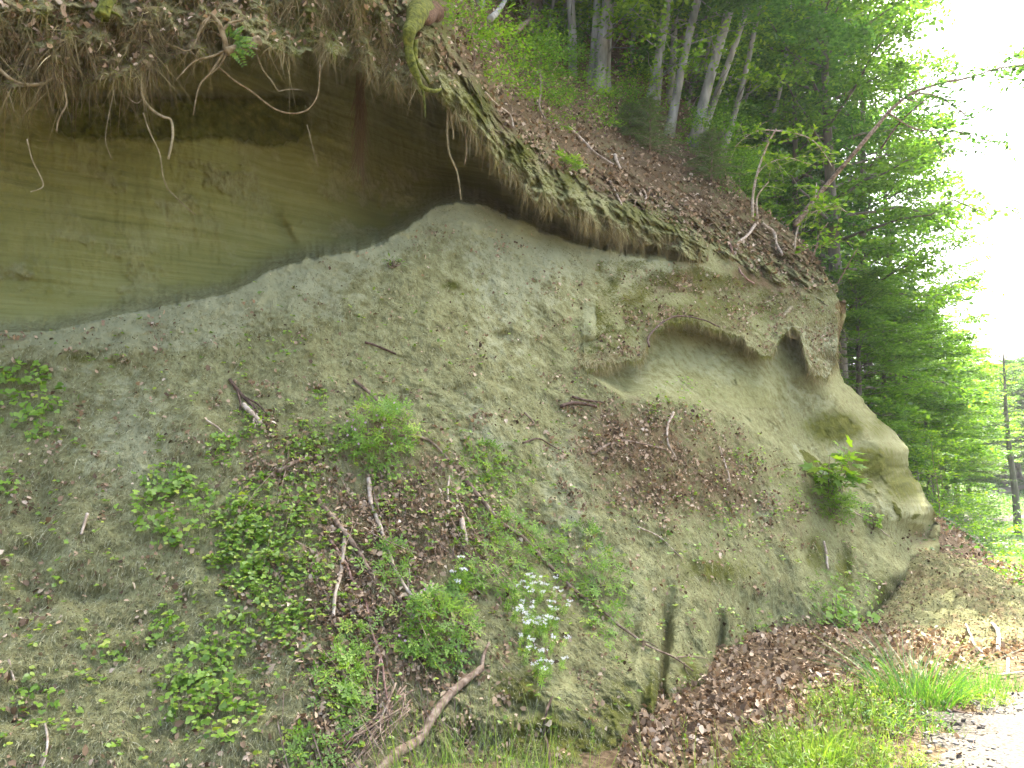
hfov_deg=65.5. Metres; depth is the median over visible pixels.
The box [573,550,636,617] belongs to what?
herb
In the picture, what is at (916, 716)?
weed
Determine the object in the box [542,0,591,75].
beech tree
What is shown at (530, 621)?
woodruff
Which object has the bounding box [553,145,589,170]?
fern
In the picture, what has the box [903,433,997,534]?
bush
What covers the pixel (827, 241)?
sapling
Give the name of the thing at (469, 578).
herb
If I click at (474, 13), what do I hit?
shrub
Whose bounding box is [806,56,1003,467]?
beech tree
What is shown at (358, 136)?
roots
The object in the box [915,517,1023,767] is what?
path
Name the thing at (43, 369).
trefoil
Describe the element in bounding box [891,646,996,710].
grass tuft
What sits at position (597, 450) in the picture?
stick
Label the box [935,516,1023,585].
leaf litter
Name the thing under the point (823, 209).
sapling
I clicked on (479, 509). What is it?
trefoil
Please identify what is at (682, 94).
beech tree
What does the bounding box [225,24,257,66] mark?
fern
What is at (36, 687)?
trefoil
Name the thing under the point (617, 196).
stick
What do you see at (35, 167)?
hanging root
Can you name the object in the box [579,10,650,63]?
beech tree
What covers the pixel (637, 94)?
shrub
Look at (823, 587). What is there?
herb
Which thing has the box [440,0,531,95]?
shrub
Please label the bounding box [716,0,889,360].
beech tree
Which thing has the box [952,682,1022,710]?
weed
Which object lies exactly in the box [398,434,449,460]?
stick
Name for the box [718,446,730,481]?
stick
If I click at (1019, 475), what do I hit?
valley tree
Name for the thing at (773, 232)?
fallen branch
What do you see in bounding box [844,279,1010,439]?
beech tree
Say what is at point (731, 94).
beech tree
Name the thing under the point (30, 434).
trefoil
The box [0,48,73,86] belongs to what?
hanging root
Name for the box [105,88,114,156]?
hanging root
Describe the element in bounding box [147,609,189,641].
trefoil
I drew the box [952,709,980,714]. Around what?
stick
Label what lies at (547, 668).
woodruff
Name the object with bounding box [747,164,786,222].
sapling
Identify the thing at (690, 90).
beech tree
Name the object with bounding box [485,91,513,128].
stick
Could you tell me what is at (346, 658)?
herb
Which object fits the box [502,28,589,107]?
shrub
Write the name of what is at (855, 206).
beech tree
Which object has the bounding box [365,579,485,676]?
herb
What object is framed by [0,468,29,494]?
trefoil
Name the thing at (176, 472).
trefoil
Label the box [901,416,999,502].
valley tree
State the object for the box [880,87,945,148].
arching tree
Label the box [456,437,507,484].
herb
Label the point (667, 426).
stick
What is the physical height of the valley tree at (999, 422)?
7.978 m
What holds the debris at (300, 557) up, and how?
on the hillside at (92, 233)
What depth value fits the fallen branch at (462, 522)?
5.39 m
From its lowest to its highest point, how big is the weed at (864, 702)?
0.307 m
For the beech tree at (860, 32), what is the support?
on the hillside at (618, 208)
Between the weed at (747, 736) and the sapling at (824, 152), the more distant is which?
the sapling at (824, 152)
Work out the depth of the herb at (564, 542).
5.87 m
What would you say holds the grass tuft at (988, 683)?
on the ground at (608, 756)
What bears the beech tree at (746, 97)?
on the ground at (608, 756)
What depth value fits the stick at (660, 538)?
6.53 m
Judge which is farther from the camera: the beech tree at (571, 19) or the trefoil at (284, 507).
the beech tree at (571, 19)
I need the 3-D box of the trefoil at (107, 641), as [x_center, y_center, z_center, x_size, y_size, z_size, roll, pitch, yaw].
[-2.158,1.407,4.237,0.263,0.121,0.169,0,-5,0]
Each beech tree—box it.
[498,0,601,43]
[526,0,543,41]
[541,0,711,83]
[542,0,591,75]
[542,0,763,73]
[543,0,592,29]
[548,0,590,26]
[553,3,686,38]
[555,0,566,40]
[565,0,688,92]
[575,0,662,92]
[575,0,670,50]
[576,0,780,115]
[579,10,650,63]
[582,1,837,254]
[586,0,824,137]
[587,0,759,105]
[618,0,774,103]
[621,1,737,94]
[634,0,889,162]
[642,6,780,89]
[648,5,817,201]
[651,33,885,220]
[660,0,812,148]
[666,7,824,139]
[668,7,761,78]
[669,0,851,136]
[675,1,744,91]
[679,9,778,107]
[693,0,894,335]
[696,0,1023,445]
[703,29,816,241]
[707,0,856,265]
[710,9,924,377]
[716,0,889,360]
[728,8,821,141]
[734,0,950,320]
[750,11,892,243]
[759,0,894,158]
[764,0,1004,470]
[789,102,882,250]
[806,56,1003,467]
[825,265,950,449]
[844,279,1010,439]
[849,306,1021,481]
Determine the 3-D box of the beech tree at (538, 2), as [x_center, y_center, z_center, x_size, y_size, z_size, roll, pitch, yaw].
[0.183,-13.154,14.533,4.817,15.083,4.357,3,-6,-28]
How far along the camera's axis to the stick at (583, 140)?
10.13 m
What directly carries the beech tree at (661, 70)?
on the hillside at (618, 208)
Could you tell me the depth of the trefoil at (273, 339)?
6.22 m
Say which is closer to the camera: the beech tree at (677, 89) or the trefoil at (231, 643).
the trefoil at (231, 643)
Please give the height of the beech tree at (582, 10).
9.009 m
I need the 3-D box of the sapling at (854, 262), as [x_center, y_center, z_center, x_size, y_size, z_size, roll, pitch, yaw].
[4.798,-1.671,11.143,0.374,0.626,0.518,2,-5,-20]
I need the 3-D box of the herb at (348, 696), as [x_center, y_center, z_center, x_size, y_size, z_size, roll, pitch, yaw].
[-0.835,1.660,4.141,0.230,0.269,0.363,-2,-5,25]
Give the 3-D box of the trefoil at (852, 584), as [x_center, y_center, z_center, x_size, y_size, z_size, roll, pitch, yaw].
[3.448,2.131,8.006,0.290,0.486,1.652,-5,-7,45]
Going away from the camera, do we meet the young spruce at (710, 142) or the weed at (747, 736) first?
the weed at (747, 736)
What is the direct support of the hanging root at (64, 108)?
hanging from the roots
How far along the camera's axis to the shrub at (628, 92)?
11.96 m
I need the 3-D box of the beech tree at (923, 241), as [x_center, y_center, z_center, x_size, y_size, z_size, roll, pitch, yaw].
[8.906,-8.890,24.545,6.672,21.611,5.886,-4,-6,36]
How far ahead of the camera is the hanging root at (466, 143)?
7.28 m
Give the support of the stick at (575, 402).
on the hillside at (92, 233)
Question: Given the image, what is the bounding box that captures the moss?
[0,0,839,383]
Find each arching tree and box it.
[792,45,1023,226]
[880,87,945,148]
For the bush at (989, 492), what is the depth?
18.69 m
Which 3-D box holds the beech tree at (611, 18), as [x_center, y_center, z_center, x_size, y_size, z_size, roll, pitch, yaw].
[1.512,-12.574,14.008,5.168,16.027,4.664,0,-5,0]
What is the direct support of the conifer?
on the ground at (608, 756)
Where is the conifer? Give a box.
[919,361,1016,510]
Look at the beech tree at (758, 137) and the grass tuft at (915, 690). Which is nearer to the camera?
the grass tuft at (915, 690)
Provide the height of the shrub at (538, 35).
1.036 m
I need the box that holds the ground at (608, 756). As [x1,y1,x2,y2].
[432,405,1023,767]
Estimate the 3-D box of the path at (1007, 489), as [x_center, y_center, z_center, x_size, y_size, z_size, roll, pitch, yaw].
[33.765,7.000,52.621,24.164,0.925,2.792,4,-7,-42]
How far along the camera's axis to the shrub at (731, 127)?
12.36 m
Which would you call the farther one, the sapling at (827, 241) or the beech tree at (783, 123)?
the beech tree at (783, 123)
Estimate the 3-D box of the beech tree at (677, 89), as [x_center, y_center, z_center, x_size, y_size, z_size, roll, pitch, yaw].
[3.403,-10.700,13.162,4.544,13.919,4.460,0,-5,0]
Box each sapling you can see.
[728,121,849,216]
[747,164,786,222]
[786,183,863,249]
[794,213,858,261]
[798,435,870,500]
[835,239,870,288]
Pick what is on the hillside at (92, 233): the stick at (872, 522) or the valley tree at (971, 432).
the stick at (872, 522)
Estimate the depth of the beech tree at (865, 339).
14.13 m
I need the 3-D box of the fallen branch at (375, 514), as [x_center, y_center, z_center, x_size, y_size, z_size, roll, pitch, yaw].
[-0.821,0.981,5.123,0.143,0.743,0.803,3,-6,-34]
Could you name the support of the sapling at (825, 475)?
on the hillside at (92, 233)
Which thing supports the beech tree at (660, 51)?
on the hillside at (618, 208)
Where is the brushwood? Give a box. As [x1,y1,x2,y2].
[336,682,412,767]
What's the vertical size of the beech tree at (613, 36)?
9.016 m
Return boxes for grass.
[327,654,996,767]
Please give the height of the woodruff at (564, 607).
0.269 m
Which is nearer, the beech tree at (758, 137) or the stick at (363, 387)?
the stick at (363, 387)
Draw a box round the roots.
[0,0,848,399]
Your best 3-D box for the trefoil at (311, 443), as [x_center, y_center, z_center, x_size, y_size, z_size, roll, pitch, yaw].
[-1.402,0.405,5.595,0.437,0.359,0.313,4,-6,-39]
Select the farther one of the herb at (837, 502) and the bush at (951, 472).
the bush at (951, 472)
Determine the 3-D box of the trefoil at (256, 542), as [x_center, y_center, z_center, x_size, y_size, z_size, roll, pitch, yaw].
[-1.578,0.994,4.783,0.414,0.310,0.271,0,-5,0]
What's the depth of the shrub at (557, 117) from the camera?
9.57 m
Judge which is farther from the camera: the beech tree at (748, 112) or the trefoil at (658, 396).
the beech tree at (748, 112)
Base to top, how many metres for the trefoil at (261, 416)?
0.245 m
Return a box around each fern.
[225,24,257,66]
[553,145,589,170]
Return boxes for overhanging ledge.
[574,283,837,378]
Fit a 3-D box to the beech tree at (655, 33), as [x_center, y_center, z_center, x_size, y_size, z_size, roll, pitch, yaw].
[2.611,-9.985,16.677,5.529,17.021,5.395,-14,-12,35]
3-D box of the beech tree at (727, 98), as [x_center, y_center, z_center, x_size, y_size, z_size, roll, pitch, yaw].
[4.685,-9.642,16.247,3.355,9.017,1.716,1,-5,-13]
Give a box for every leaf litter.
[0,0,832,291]
[0,209,931,767]
[595,283,837,365]
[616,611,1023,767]
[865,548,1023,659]
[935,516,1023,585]
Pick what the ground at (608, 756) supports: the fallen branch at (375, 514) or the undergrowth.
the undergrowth
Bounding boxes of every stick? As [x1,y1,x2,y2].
[7,659,17,689]
[41,722,48,767]
[80,513,88,534]
[206,420,226,435]
[228,378,275,432]
[277,445,319,472]
[329,539,390,713]
[353,379,408,425]
[365,341,395,354]
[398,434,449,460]
[447,475,450,506]
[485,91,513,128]
[522,438,563,452]
[524,412,534,425]
[538,67,545,119]
[543,696,552,767]
[560,395,603,407]
[568,126,613,164]
[591,440,668,454]
[610,180,622,205]
[637,526,682,558]
[666,411,675,457]
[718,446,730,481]
[729,241,754,283]
[734,223,756,254]
[805,672,830,681]
[823,541,828,569]
[850,509,889,536]
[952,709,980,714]
[965,624,983,653]
[990,622,1000,651]
[993,671,1023,675]
[1006,657,1009,675]
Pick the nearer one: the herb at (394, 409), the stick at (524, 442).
the herb at (394, 409)
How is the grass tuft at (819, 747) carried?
on the ground at (608, 756)
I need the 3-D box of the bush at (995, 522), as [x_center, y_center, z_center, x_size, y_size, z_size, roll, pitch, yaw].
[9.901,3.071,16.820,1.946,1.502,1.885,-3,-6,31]
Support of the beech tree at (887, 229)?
on the ground at (608, 756)
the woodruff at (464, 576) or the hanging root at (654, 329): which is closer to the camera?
the woodruff at (464, 576)
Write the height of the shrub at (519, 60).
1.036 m
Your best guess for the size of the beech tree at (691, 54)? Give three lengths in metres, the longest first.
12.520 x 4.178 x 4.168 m
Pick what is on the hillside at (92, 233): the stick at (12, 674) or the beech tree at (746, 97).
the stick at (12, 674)
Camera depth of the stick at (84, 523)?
4.76 m
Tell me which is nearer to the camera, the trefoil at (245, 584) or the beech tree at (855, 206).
the trefoil at (245, 584)
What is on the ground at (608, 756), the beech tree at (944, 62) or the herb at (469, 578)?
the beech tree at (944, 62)
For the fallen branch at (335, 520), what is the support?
on the hillside at (92, 233)
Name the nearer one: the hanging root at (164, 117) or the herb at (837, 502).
the hanging root at (164, 117)
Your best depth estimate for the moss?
7.83 m
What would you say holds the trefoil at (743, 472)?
on the hillside at (92, 233)
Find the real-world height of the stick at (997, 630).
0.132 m
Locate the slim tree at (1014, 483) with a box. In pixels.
[978,350,1023,534]
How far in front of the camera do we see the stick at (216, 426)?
5.42 m
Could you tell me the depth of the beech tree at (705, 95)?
12.80 m
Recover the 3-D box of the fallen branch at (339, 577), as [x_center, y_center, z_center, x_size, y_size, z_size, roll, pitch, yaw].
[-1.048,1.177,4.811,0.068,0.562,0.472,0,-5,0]
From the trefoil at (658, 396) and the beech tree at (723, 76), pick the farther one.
the beech tree at (723, 76)
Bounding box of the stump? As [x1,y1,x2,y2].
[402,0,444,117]
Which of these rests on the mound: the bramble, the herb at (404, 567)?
the bramble
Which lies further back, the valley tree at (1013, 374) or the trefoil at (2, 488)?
the valley tree at (1013, 374)
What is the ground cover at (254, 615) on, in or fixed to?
on the hillside at (92, 233)
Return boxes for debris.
[0,207,937,767]
[1,2,1008,767]
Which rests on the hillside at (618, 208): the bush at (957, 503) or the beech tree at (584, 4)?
the beech tree at (584, 4)
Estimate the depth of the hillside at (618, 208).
8.69 m
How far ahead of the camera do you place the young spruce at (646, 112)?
11.49 m
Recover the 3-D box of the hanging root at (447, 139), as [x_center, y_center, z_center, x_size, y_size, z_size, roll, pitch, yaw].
[-0.530,-2.110,7.238,0.035,0.825,0.252,-3,-6,27]
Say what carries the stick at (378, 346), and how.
on the hillside at (92, 233)
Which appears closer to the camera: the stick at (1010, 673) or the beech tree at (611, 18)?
the stick at (1010, 673)
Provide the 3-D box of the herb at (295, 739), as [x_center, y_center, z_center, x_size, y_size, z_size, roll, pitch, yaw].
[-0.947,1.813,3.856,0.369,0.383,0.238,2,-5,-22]
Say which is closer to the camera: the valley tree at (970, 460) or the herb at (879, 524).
the herb at (879, 524)
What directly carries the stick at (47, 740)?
on the hillside at (92, 233)
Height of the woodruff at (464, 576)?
0.276 m
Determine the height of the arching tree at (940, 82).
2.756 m
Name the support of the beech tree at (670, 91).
on the hillside at (618, 208)
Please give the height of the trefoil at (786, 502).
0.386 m
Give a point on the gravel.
(942, 764)
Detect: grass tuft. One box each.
[754,702,864,767]
[779,601,1020,711]
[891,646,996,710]
[942,654,1016,697]
[986,661,1023,692]
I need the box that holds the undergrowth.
[918,469,1023,584]
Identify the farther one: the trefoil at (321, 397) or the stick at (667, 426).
the stick at (667, 426)
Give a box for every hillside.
[0,0,845,338]
[0,49,939,767]
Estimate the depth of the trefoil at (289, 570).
4.74 m
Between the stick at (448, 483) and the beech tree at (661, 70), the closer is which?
the stick at (448, 483)
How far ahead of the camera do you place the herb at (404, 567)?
4.98 m
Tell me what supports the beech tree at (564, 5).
on the hillside at (618, 208)
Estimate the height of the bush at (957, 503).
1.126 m
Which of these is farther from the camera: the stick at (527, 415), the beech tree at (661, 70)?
the beech tree at (661, 70)
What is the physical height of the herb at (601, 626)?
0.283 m
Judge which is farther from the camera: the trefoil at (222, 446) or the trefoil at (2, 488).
the trefoil at (222, 446)
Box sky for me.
[726,0,1023,369]
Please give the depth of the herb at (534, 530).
5.47 m
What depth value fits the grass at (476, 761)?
3.57 m
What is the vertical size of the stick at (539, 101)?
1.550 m
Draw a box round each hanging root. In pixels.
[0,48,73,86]
[26,139,43,191]
[56,91,67,131]
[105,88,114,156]
[126,57,173,158]
[143,113,195,214]
[219,64,320,113]
[255,51,302,91]
[307,125,318,166]
[432,93,453,138]
[446,109,461,199]
[464,126,466,163]
[647,315,719,346]
[782,306,799,339]
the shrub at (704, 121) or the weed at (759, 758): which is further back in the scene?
the shrub at (704, 121)
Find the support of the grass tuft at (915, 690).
on the ground at (608, 756)
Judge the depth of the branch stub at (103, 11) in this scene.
5.33 m
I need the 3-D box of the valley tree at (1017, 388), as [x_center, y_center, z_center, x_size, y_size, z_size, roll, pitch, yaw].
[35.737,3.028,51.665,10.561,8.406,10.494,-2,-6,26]
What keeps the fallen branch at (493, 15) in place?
on the hillside at (618, 208)
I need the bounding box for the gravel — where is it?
[822,643,1023,767]
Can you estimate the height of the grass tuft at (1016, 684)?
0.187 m
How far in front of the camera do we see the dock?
4.97 m
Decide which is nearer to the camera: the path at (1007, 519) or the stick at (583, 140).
the stick at (583, 140)
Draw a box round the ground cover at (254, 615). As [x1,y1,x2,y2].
[0,281,905,767]
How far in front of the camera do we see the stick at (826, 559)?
8.09 m
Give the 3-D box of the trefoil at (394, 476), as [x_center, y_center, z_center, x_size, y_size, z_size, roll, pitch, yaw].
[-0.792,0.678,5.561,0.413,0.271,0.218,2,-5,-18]
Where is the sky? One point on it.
(982, 28)
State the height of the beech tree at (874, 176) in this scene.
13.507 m
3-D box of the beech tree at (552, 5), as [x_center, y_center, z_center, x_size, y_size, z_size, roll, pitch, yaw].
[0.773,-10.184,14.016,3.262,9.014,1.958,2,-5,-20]
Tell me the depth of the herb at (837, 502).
8.55 m
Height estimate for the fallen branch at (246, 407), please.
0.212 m
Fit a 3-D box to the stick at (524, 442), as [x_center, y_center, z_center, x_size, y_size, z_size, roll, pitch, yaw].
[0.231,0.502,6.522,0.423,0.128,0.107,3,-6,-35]
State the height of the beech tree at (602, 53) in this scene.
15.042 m
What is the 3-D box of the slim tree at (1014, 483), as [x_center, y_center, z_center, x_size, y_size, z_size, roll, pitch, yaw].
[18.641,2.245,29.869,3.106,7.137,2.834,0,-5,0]
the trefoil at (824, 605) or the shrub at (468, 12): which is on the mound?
the trefoil at (824, 605)
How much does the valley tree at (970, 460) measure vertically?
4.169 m
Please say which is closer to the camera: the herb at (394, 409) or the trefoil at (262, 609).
the trefoil at (262, 609)
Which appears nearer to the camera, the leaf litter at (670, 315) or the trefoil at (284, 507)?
the trefoil at (284, 507)
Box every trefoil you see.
[0,356,78,425]
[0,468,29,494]
[9,677,83,727]
[10,408,63,439]
[80,634,129,663]
[113,475,225,546]
[138,460,191,497]
[140,666,261,742]
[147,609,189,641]
[164,641,235,692]
[199,612,256,659]
[204,431,240,467]
[210,500,263,540]
[213,471,328,547]
[214,522,282,576]
[224,557,285,601]
[226,405,272,436]
[254,591,314,638]
[272,330,306,354]
[281,544,341,583]
[284,417,346,466]
[309,389,328,404]
[371,463,424,500]
[438,473,510,520]
[487,457,533,494]
[642,376,711,420]
[681,509,753,564]
[726,443,768,476]
[739,624,776,640]
[762,484,812,519]
[809,598,860,626]
[812,570,882,620]
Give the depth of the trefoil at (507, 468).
6.09 m
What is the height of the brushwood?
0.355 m
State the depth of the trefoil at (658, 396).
7.83 m
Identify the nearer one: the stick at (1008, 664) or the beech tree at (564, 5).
the stick at (1008, 664)
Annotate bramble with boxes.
[822,586,883,631]
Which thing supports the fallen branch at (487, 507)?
on the hillside at (92, 233)
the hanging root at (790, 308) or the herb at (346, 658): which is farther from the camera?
the hanging root at (790, 308)
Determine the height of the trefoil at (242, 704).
0.276 m
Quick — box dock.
[836,682,857,719]
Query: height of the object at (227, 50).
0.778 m
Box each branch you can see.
[241,402,267,430]
[309,491,386,591]
[328,528,346,616]
[366,477,417,599]
[375,642,489,767]
[459,518,468,547]
[465,480,707,675]
[487,0,506,22]
[514,13,553,33]
[613,153,620,169]
[761,222,783,255]
[988,50,1023,94]
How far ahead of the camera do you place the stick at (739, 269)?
10.07 m
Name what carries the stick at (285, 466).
on the hillside at (92, 233)
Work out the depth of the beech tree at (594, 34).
13.11 m
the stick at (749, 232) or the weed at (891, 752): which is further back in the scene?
the stick at (749, 232)
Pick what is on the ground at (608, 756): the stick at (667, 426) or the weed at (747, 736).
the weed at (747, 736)
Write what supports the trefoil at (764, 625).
on the hillside at (92, 233)
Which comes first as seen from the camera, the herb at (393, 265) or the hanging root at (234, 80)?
the hanging root at (234, 80)
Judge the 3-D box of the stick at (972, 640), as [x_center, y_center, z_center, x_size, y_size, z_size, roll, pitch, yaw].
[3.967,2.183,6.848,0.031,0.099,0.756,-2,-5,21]
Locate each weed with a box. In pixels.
[705,704,912,767]
[725,735,824,767]
[777,665,934,737]
[800,726,942,767]
[848,695,957,738]
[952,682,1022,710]
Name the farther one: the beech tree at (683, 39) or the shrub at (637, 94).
the beech tree at (683, 39)
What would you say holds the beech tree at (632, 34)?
on the hillside at (618, 208)
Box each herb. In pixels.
[277,718,353,767]
[294,637,382,713]
[324,678,377,735]
[328,617,377,661]
[335,389,425,473]
[354,531,417,591]
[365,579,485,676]
[381,253,406,267]
[443,568,481,603]
[450,506,559,604]
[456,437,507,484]
[538,517,619,594]
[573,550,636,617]
[579,598,634,650]
[802,569,843,609]
[814,480,873,526]
[863,512,883,529]
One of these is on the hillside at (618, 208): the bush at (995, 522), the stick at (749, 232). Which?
the stick at (749, 232)
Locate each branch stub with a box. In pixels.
[94,0,122,21]
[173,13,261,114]
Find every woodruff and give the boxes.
[448,555,468,593]
[503,572,561,645]
[516,616,569,688]
[545,578,573,616]
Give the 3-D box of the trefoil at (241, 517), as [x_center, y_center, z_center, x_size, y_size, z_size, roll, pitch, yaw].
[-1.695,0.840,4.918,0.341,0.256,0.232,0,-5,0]
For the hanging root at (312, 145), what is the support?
hanging from the hillside at (92, 233)
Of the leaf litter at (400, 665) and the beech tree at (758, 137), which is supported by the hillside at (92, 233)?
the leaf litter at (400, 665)
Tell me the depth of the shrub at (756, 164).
11.69 m
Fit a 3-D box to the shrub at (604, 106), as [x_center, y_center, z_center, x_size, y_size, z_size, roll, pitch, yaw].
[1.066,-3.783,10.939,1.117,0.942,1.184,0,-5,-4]
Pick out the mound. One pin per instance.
(956, 570)
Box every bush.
[897,424,998,538]
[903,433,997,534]
[923,487,1004,541]
[925,479,1014,551]
[942,494,1023,554]
[961,523,1023,584]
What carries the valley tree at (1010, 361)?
on the ground at (608, 756)
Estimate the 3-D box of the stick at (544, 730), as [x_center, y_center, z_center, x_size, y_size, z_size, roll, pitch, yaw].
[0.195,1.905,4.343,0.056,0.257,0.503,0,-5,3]
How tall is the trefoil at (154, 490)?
0.427 m
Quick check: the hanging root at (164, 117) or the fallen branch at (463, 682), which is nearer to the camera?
the fallen branch at (463, 682)
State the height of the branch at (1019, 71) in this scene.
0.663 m
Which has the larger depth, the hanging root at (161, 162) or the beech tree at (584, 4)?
the beech tree at (584, 4)
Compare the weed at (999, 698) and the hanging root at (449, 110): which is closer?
the weed at (999, 698)
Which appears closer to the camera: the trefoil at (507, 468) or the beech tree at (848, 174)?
the trefoil at (507, 468)
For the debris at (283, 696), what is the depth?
4.99 m
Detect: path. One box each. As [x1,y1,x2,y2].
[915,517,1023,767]
[943,515,1023,545]
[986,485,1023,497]
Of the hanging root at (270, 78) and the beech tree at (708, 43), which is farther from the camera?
the beech tree at (708, 43)
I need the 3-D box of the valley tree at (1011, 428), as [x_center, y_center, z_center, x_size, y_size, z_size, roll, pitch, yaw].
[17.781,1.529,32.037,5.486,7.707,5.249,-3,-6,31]
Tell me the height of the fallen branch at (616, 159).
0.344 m
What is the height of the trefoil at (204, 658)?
0.213 m
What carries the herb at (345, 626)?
on the hillside at (92, 233)
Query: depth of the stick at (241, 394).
5.75 m
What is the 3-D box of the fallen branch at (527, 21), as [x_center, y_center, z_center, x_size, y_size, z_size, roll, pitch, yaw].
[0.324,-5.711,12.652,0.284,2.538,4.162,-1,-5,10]
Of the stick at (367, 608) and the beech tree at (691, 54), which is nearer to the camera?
the stick at (367, 608)
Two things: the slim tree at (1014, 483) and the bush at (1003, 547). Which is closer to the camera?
the bush at (1003, 547)
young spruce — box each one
[612,101,652,139]
[620,93,688,160]
[683,127,747,189]
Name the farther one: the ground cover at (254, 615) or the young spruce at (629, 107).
the young spruce at (629, 107)
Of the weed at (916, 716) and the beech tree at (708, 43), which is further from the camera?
the beech tree at (708, 43)
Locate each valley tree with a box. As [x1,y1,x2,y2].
[893,393,1014,509]
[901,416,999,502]
[902,414,1008,498]
[912,328,1023,514]
[934,346,1023,510]
[958,362,1023,485]
[968,353,1023,451]
[977,369,1023,478]
[984,370,1023,464]
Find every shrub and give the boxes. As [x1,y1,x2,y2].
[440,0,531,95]
[443,0,506,40]
[458,0,554,125]
[493,3,569,80]
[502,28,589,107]
[515,1,610,83]
[520,77,577,132]
[552,65,630,133]
[591,76,652,124]
[604,54,684,130]
[672,113,738,166]
[675,95,769,181]
[706,139,789,220]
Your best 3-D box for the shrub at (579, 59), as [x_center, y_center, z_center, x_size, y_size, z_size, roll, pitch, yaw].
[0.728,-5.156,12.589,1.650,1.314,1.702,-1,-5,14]
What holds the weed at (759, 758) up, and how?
on the ground at (608, 756)
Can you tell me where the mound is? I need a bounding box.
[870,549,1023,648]
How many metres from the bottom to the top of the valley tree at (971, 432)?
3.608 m
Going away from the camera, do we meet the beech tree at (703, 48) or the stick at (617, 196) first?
the stick at (617, 196)
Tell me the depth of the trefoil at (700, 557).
7.04 m
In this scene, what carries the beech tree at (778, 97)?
on the hillside at (618, 208)

